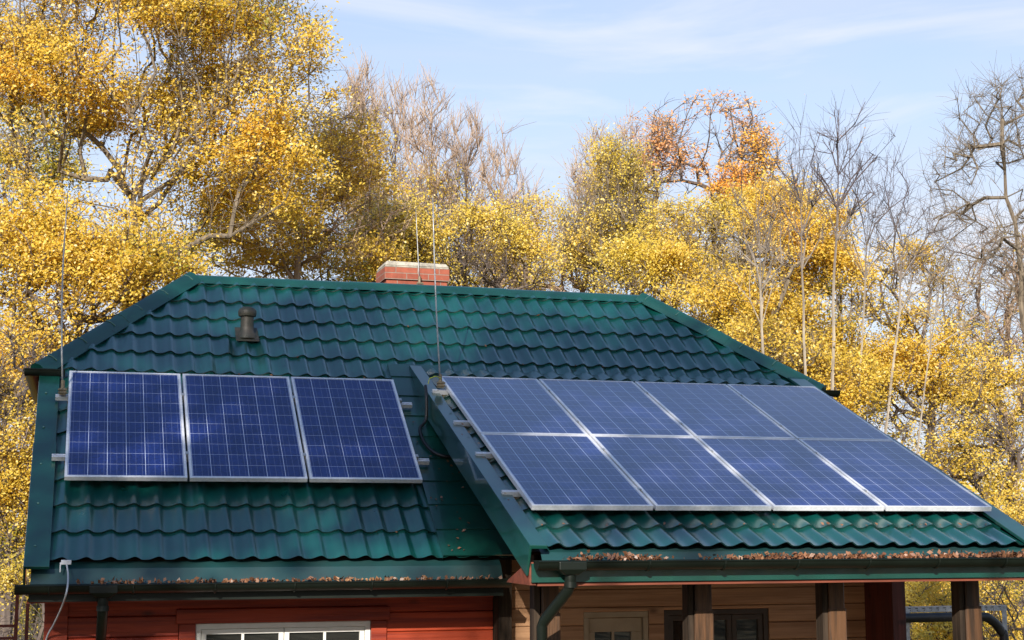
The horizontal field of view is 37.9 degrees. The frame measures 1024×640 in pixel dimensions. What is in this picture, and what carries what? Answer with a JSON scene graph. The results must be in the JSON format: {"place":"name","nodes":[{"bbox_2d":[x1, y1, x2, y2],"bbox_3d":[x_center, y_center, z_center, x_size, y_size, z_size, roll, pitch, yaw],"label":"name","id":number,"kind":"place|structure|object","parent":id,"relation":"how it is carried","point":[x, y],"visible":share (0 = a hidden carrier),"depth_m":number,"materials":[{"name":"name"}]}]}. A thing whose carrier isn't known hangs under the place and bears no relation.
{"place":"outdoors","nodes":[
{"label":"outdoors","id":0,"kind":"place"},
{"bbox_2d":[0,0,1023,523],"label":"sky","id":1,"kind":"structure","parent":0,"point":[554,65],"materials":[{"name":"blue"}]},
{"bbox_2d":[12,536,1020,639],"bbox_3d":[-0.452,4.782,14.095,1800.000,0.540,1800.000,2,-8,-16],"label":"ground","id":2,"kind":"structure","parent":0,"point":[40,617],"depth_m":49.58,"materials":[{"name":"brown plant"}]},
{"bbox_2d":[0,595,29,639],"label":"rusty frame","id":3,"kind":"object","parent":2,"relation":"on","point":[15,625],"visible":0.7,"depth_m":15.55,"materials":[{"name":"metal"}]},
{"bbox_2d":[0,512,43,639],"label":"shrub","id":4,"kind":"object","parent":2,"relation":"on","point":[32,617],"visible":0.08,"depth_m":23.43,"materials":[{"name":"yellow plant"}]},
{"bbox_2d":[0,550,44,639],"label":"shrub","id":5,"kind":"object","parent":2,"relation":"on","point":[8,577],"visible":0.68,"depth_m":18.32,"materials":[{"name":"yellow plant"}]},
{"bbox_2d":[0,304,72,636],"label":"autumn tree","id":6,"kind":"object","parent":2,"relation":"on","point":[12,469],"visible":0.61,"depth_m":22.16,"materials":[{"name":"yellow plant"}]},
{"bbox_2d":[0,52,101,551],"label":"autumn tree","id":7,"kind":"object","parent":2,"relation":"on","point":[52,165],"visible":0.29,"depth_m":36.71,"materials":[{"name":"yellow plant"}]},
{"bbox_2d":[0,172,238,442],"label":"autumn tree","id":8,"kind":"object","parent":2,"relation":"on","point":[92,261],"visible":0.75,"depth_m":24.99,"materials":[{"name":"yellow plant"}]},
{"bbox_2d":[0,0,370,305],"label":"autumn tree","id":9,"kind":"object","parent":2,"relation":"on","point":[197,22],"visible":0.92,"depth_m":28.82,"materials":[{"name":"yellow plant"}]},
{"bbox_2d":[166,79,430,281],"bbox_3d":[-4.824,0.876,33.374,5.957,13.170,4.181,2,-8,-16],"label":"autumn tree","id":10,"kind":"object","parent":2,"relation":"on","point":[370,172],"visible":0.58,"depth_m":33.61,"materials":[{"name":"yellow plant"}]},
{"bbox_2d":[327,47,399,276],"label":"bare tree","id":11,"kind":"object","parent":2,"relation":"on","point":[358,84],"visible":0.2,"depth_m":44.78,"materials":[{"name":"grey plant"}]},
{"bbox_2d":[301,170,463,282],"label":"autumn tree","id":12,"kind":"object","parent":2,"relation":"on","point":[412,232],"visible":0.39,"depth_m":37.02,"materials":[{"name":"yellow plant"}]},
{"bbox_2d":[366,61,427,237],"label":"bare tree","id":13,"kind":"object","parent":2,"relation":"on","point":[400,117],"visible":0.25,"depth_m":47.08,"materials":[{"name":"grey plant"}]},
{"bbox_2d":[387,61,475,283],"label":"bare tree","id":14,"kind":"object","parent":2,"relation":"on","point":[444,190],"visible":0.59,"depth_m":45.23,"materials":[{"name":"brown plant"}]},
{"bbox_2d":[435,96,512,285],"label":"bare tree","id":15,"kind":"object","parent":2,"relation":"on","point":[466,164],"visible":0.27,"depth_m":47.54,"materials":[{"name":"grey plant"}]},
{"bbox_2d":[401,184,576,289],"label":"autumn tree","id":16,"kind":"object","parent":2,"relation":"on","point":[510,249],"visible":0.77,"depth_m":38.94,"materials":[{"name":"yellow plant"}]},
{"bbox_2d":[462,111,543,289],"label":"bare tree","id":17,"kind":"object","parent":2,"relation":"on","point":[507,173],"visible":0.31,"depth_m":46.75,"materials":[{"name":"brown plant"}]},
{"bbox_2d":[4,310,1023,521],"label":"wood","id":18,"kind":"object","parent":2,"relation":"on","point":[972,489],"visible":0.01,"depth_m":59.20,"materials":[{"name":"yellow plant"}]},
{"bbox_2d":[14,261,1023,639],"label":"log cabin","id":19,"kind":"object","parent":2,"relation":"on","point":[194,323],"visible":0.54,"depth_m":12.61,"materials":[{"name":"green metal"}]},
{"bbox_2d":[45,560,70,639],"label":"down conductor","id":20,"kind":"object","parent":19,"relation":"attached to","point":[65,562],"visible":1,"depth_m":11.46,"materials":[{"name":"metal"}]},
{"bbox_2d":[55,394,411,407],"bbox_3d":[-2.520,0.781,13.789,3.250,0.114,0.100,2,-8,-16],"label":"mounting rail","id":21,"kind":"object","parent":19,"relation":"attached to","point":[58,397],"visible":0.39,"depth_m":13.35,"materials":[{"name":"metal"}]},
{"bbox_2d":[58,192,67,394],"bbox_3d":[-4.009,-0.249,13.424,0.088,1.850,0.067,2,-8,-16],"label":"lightning rod","id":22,"kind":"object","parent":21,"relation":"attached to","point":[62,390],"visible":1,"depth_m":13.38,"materials":[{"name":"metal"}]},
{"bbox_2d":[52,454,429,464],"bbox_3d":[-2.313,1.245,13.010,3.250,0.114,0.101,2,-8,-16],"label":"mounting rail","id":23,"kind":"object","parent":19,"relation":"attached to","point":[61,457],"visible":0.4,"depth_m":12.83,"materials":[{"name":"metal"}]},
{"bbox_2d":[64,371,188,480],"bbox_3d":[-3.372,0.907,13.083,1.013,0.043,1.650,2,29,-16],"label":"solar panel","id":24,"kind":"object","parent":23,"relation":"attached to","point":[125,426],"visible":1,"depth_m":12.99,"materials":[{"name":"glass"}]},
{"bbox_2d":[182,374,307,481],"bbox_3d":[-2.402,0.945,13.364,1.013,0.043,1.650,2,29,-16],"label":"solar panel","id":25,"kind":"object","parent":23,"relation":"attached to","point":[241,428],"visible":1,"depth_m":13.28,"materials":[{"name":"glass"}]},
{"bbox_2d":[291,377,422,482],"bbox_3d":[-1.433,0.984,13.644,1.013,0.043,1.650,2,29,-16],"label":"solar panel","id":26,"kind":"object","parent":23,"relation":"attached to","point":[353,430],"visible":1,"depth_m":13.56,"materials":[{"name":"glass"}]},
{"bbox_2d":[176,606,389,639],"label":"window","id":27,"kind":"structure","parent":19,"relation":"in","point":[311,623],"depth_m":12.41,"materials":[{"name":"white glass"}]},
{"bbox_2d":[416,218,423,284],"bbox_3d":[-1.043,-0.816,16.859,0.085,0.916,0.071,2,-8,-16],"label":"lightning rod","id":28,"kind":"object","parent":19,"relation":"attached to","point":[419,282],"visible":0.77,"depth_m":16.83,"materials":[{"name":"metal"}]},
{"bbox_2d":[418,385,450,457],"bbox_3d":[-0.733,0.930,13.819,0.219,0.713,0.550,6,-10,-37],"label":"cable conduit","id":29,"kind":"object","parent":19,"relation":"attached to","point":[426,445],"visible":0.88,"depth_m":13.85,"materials":[{"name":"black rubber"}]},
{"bbox_2d":[432,389,448,397],"bbox_3d":[1.251,0.776,14.713,4.180,0.089,0.068,2,-8,-16],"label":"mounting rail","id":30,"kind":"object","parent":19,"relation":"attached to","point":[443,392],"visible":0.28,"depth_m":14.14,"materials":[{"name":"metal"}]},
{"bbox_2d":[432,196,444,387],"bbox_3d":[-0.701,-0.275,14.239,0.130,1.849,0.067,2,-8,-16],"label":"lightning rod","id":31,"kind":"object","parent":30,"relation":"attached to","point":[440,383],"visible":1,"depth_m":14.19,"materials":[{"name":"metal"}]},
{"bbox_2d":[727,384,892,440],"bbox_3d":[2.902,0.908,14.666,1.013,0.044,1.650,2,15,-16],"label":"solar panel","id":32,"kind":"object","parent":30,"relation":"attached to","point":[804,412],"visible":1,"depth_m":14.60,"materials":[{"name":"glass"}]},
{"bbox_2d":[453,420,470,428],"bbox_3d":[1.486,1.014,13.867,4.180,0.089,0.068,2,-8,-16],"label":"mounting rail","id":33,"kind":"object","parent":19,"relation":"attached to","point":[466,424],"visible":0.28,"depth_m":13.29,"materials":[{"name":"metal"}]},
{"bbox_2d":[442,376,587,436],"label":"solar panel","id":34,"kind":"object","parent":33,"relation":"attached to","point":[492,405],"visible":0.88,"depth_m":13.74,"materials":[{"name":"glass"}]},
{"bbox_2d":[539,379,693,436],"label":"solar panel","id":35,"kind":"object","parent":33,"relation":"attached to","point":[614,408],"visible":0.98,"depth_m":14.03,"materials":[{"name":"glass"}]},
{"bbox_2d":[635,381,794,438],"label":"solar panel","id":36,"kind":"object","parent":33,"relation":"attached to","point":[710,410],"visible":1,"depth_m":14.31,"materials":[{"name":"glass"}]},
{"bbox_2d":[475,452,493,459],"bbox_3d":[1.699,1.229,13.104,4.180,0.089,0.068,2,-8,-16],"label":"mounting rail","id":37,"kind":"object","parent":19,"relation":"attached to","point":[488,455],"visible":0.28,"depth_m":12.53,"materials":[{"name":"metal"}]},
{"bbox_2d":[501,490,521,499],"bbox_3d":[1.924,1.457,12.295,4.180,0.089,0.068,2,-8,-16],"label":"mounting rail","id":38,"kind":"object","parent":19,"relation":"attached to","point":[516,494],"visible":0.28,"depth_m":11.72,"materials":[{"name":"metal"}]},
{"bbox_2d":[480,433,653,509],"bbox_3d":[0.425,1.231,12.272,1.013,0.043,1.650,2,15,-16],"label":"solar panel","id":39,"kind":"object","parent":38,"relation":"attached to","point":[561,472],"visible":1,"depth_m":12.15,"materials":[{"name":"glass"}]},
{"bbox_2d":[591,435,771,510],"bbox_3d":[1.395,1.269,12.553,1.013,0.043,1.650,2,15,-16],"label":"solar panel","id":40,"kind":"object","parent":38,"relation":"attached to","point":[680,473],"visible":0.98,"depth_m":12.43,"materials":[{"name":"glass"}]},
{"bbox_2d":[697,437,883,510],"bbox_3d":[2.364,1.307,12.833,1.013,0.043,1.650,2,15,-16],"label":"solar panel","id":41,"kind":"object","parent":38,"relation":"attached to","point":[777,474],"visible":1,"depth_m":12.71,"materials":[{"name":"glass"}]},
{"bbox_2d":[798,439,991,510],"bbox_3d":[3.334,1.346,13.114,1.013,0.043,1.650,2,15,-16],"label":"solar panel","id":42,"kind":"object","parent":38,"relation":"attached to","point":[889,475],"visible":1,"depth_m":13.00,"materials":[{"name":"glass"}]},
{"bbox_2d":[76,549,1023,583],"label":"fallen leaves","id":43,"kind":"object","parent":19,"relation":"on","point":[905,554],"visible":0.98,"depth_m":11.55,"materials":[{"name":"brown plant"}]},
{"bbox_2d":[238,309,986,550],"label":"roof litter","id":44,"kind":"object","parent":19,"relation":"on","point":[822,523],"visible":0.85,"depth_m":12.57,"materials":[{"name":"brown plant"}]},
{"bbox_2d":[582,611,647,639],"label":"door","id":45,"kind":"structure","parent":19,"relation":"in","point":[634,624],"depth_m":13.24,"materials":[{"name":"beige paint"}]},
{"bbox_2d":[664,608,768,639],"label":"window","id":46,"kind":"structure","parent":19,"relation":"in","point":[743,623],"depth_m":13.54,"materials":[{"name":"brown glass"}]},
{"bbox_2d":[504,165,555,290],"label":"bare tree","id":47,"kind":"object","parent":2,"relation":"on","point":[540,288],"visible":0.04,"depth_m":48.07,"materials":[{"name":"grey plant"}]},
{"bbox_2d":[502,184,645,292],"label":"autumn tree","id":48,"kind":"object","parent":2,"relation":"on","point":[581,288],"visible":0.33,"depth_m":43.73,"materials":[{"name":"yellow plant"}]},
{"bbox_2d":[554,114,625,292],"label":"bare tree","id":49,"kind":"object","parent":2,"relation":"on","point":[574,173],"visible":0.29,"depth_m":45.54,"materials":[{"name":"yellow plant"}]},
{"bbox_2d":[546,122,704,294],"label":"autumn tree","id":50,"kind":"object","parent":2,"relation":"on","point":[617,176],"visible":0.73,"depth_m":42.18,"materials":[{"name":"yellow plant"}]},
{"bbox_2d":[593,99,671,294],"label":"bare tree","id":51,"kind":"object","parent":2,"relation":"on","point":[625,131],"visible":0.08,"depth_m":45.84,"materials":[{"name":"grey plant"}]},
{"bbox_2d":[613,105,704,295],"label":"bare tree","id":52,"kind":"object","parent":2,"relation":"on","point":[660,164],"visible":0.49,"depth_m":44.98,"materials":[{"name":"orange plant"}]},
{"bbox_2d":[580,177,787,338],"bbox_3d":[4.718,2.161,38.112,6.070,11.936,4.254,6,-10,-36],"label":"autumn tree","id":53,"kind":"object","parent":2,"relation":"on","point":[667,254],"visible":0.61,"depth_m":37.94,"materials":[{"name":"yellow plant"}]},
{"bbox_2d":[638,85,784,244],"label":"oak tree","id":54,"kind":"object","parent":2,"relation":"on","point":[681,161],"visible":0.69,"depth_m":44.30,"materials":[{"name":"orange plant"}]},
{"bbox_2d":[695,116,786,294],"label":"autumn tree","id":55,"kind":"object","parent":2,"relation":"on","point":[740,157],"visible":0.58,"depth_m":43.62,"materials":[{"name":"orange plant"}]},
{"bbox_2d":[708,127,803,353],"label":"sapling","id":56,"kind":"object","parent":2,"relation":"on","point":[761,250],"visible":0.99,"depth_m":25.75,"materials":[{"name":"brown plant"}]},
{"bbox_2d":[665,162,912,424],"bbox_3d":[6.380,1.926,34.468,6.258,11.447,4.161,2,-8,-16],"label":"autumn tree","id":57,"kind":"object","parent":2,"relation":"on","point":[719,305],"visible":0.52,"depth_m":34.28,"materials":[{"name":"yellow plant"}]},
{"bbox_2d":[740,95,851,375],"bbox_3d":[5.196,1.241,26.303,1.889,10.352,1.623,-6,-10,39],"label":"sapling","id":58,"kind":"object","parent":2,"relation":"on","point":[794,183],"visible":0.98,"depth_m":26.63,"materials":[{"name":"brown plant"}]},
{"bbox_2d":[707,297,903,423],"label":"autumn tree","id":59,"kind":"object","parent":2,"relation":"on","point":[818,364],"visible":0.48,"depth_m":27.45,"materials":[{"name":"yellow plant"}]},
{"bbox_2d":[784,82,892,397],"bbox_3d":[6.065,1.060,27.027,1.993,10.923,1.911,-2,-8,14],"label":"sapling","id":60,"kind":"object","parent":2,"relation":"on","point":[852,212],"visible":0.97,"depth_m":27.45,"materials":[{"name":"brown plant"}]},
{"bbox_2d":[818,122,927,415],"bbox_3d":[6.819,1.372,27.866,2.226,10.519,1.999,6,-10,-40],"label":"sapling","id":61,"kind":"object","parent":2,"relation":"on","point":[865,275],"visible":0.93,"depth_m":28.04,"materials":[{"name":"grey plant"}]},
{"bbox_2d":[853,144,976,433],"bbox_3d":[7.576,1.622,28.504,2.546,10.209,1.896,2,-8,-16],"label":"sapling","id":62,"kind":"object","parent":2,"relation":"on","point":[900,259],"visible":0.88,"depth_m":28.84,"materials":[{"name":"grey plant"}]},
{"bbox_2d":[838,221,1023,627],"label":"autumn tree","id":63,"kind":"object","parent":2,"relation":"on","point":[915,361],"visible":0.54,"depth_m":35.16,"materials":[{"name":"yellow plant"}]},
{"bbox_2d":[881,188,1000,453],"bbox_3d":[8.465,2.034,29.063,2.453,9.526,1.760,6,-10,-38],"label":"sapling","id":64,"kind":"object","parent":2,"relation":"on","point":[936,307],"visible":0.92,"depth_m":29.48,"materials":[{"name":"grey plant"}]},
{"bbox_2d":[905,581,990,639],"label":"shrub","id":65,"kind":"object","parent":2,"relation":"on","point":[914,595],"visible":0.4,"depth_m":22.27,"materials":[{"name":"yellow plant"}]},
{"bbox_2d":[884,319,1023,639],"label":"autumn tree","id":66,"kind":"object","parent":2,"relation":"on","point":[997,438],"visible":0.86,"depth_m":32.13,"materials":[{"name":"yellow plant"}]},
{"bbox_2d":[906,605,1007,639],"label":"angle frame","id":67,"kind":"object","parent":2,"relation":"on","point":[1003,608],"visible":0.66,"depth_m":16.03,"materials":[{"name":"metal"}]},
{"bbox_2d":[906,612,1008,639],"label":"drain pipe","id":68,"kind":"object","parent":67,"relation":"attached to","point":[995,623],"visible":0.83,"depth_m":15.92,"materials":[{"name":"black metal"}]},
{"bbox_2d":[905,511,1023,639],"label":"shrub","id":69,"kind":"object","parent":2,"relation":"on","point":[986,586],"visible":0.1,"depth_m":26.09,"materials":[{"name":"yellow plant"}]},
{"bbox_2d":[906,51,1023,333],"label":"bare tree","id":70,"kind":"object","parent":2,"relation":"on","point":[968,205],"visible":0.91,"depth_m":34.20,"materials":[{"name":"brown plant"}]},
{"bbox_2d":[930,212,1023,638],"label":"bare tree","id":71,"kind":"object","parent":2,"relation":"on","point":[1007,316],"visible":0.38,"depth_m":39.53,"materials":[{"name":"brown plant"}]},
{"bbox_2d":[973,452,1023,639],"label":"shrub","id":72,"kind":"object","parent":2,"relation":"on","point":[994,499],"visible":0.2,"depth_m":28.21,"materials":[{"name":"yellow plant"}]},
{"bbox_2d":[979,580,1023,639],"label":"shrub","id":73,"kind":"object","parent":2,"relation":"on","point":[1013,621],"visible":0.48,"depth_m":22.18,"materials":[{"name":"yellow plant"}]}
]}

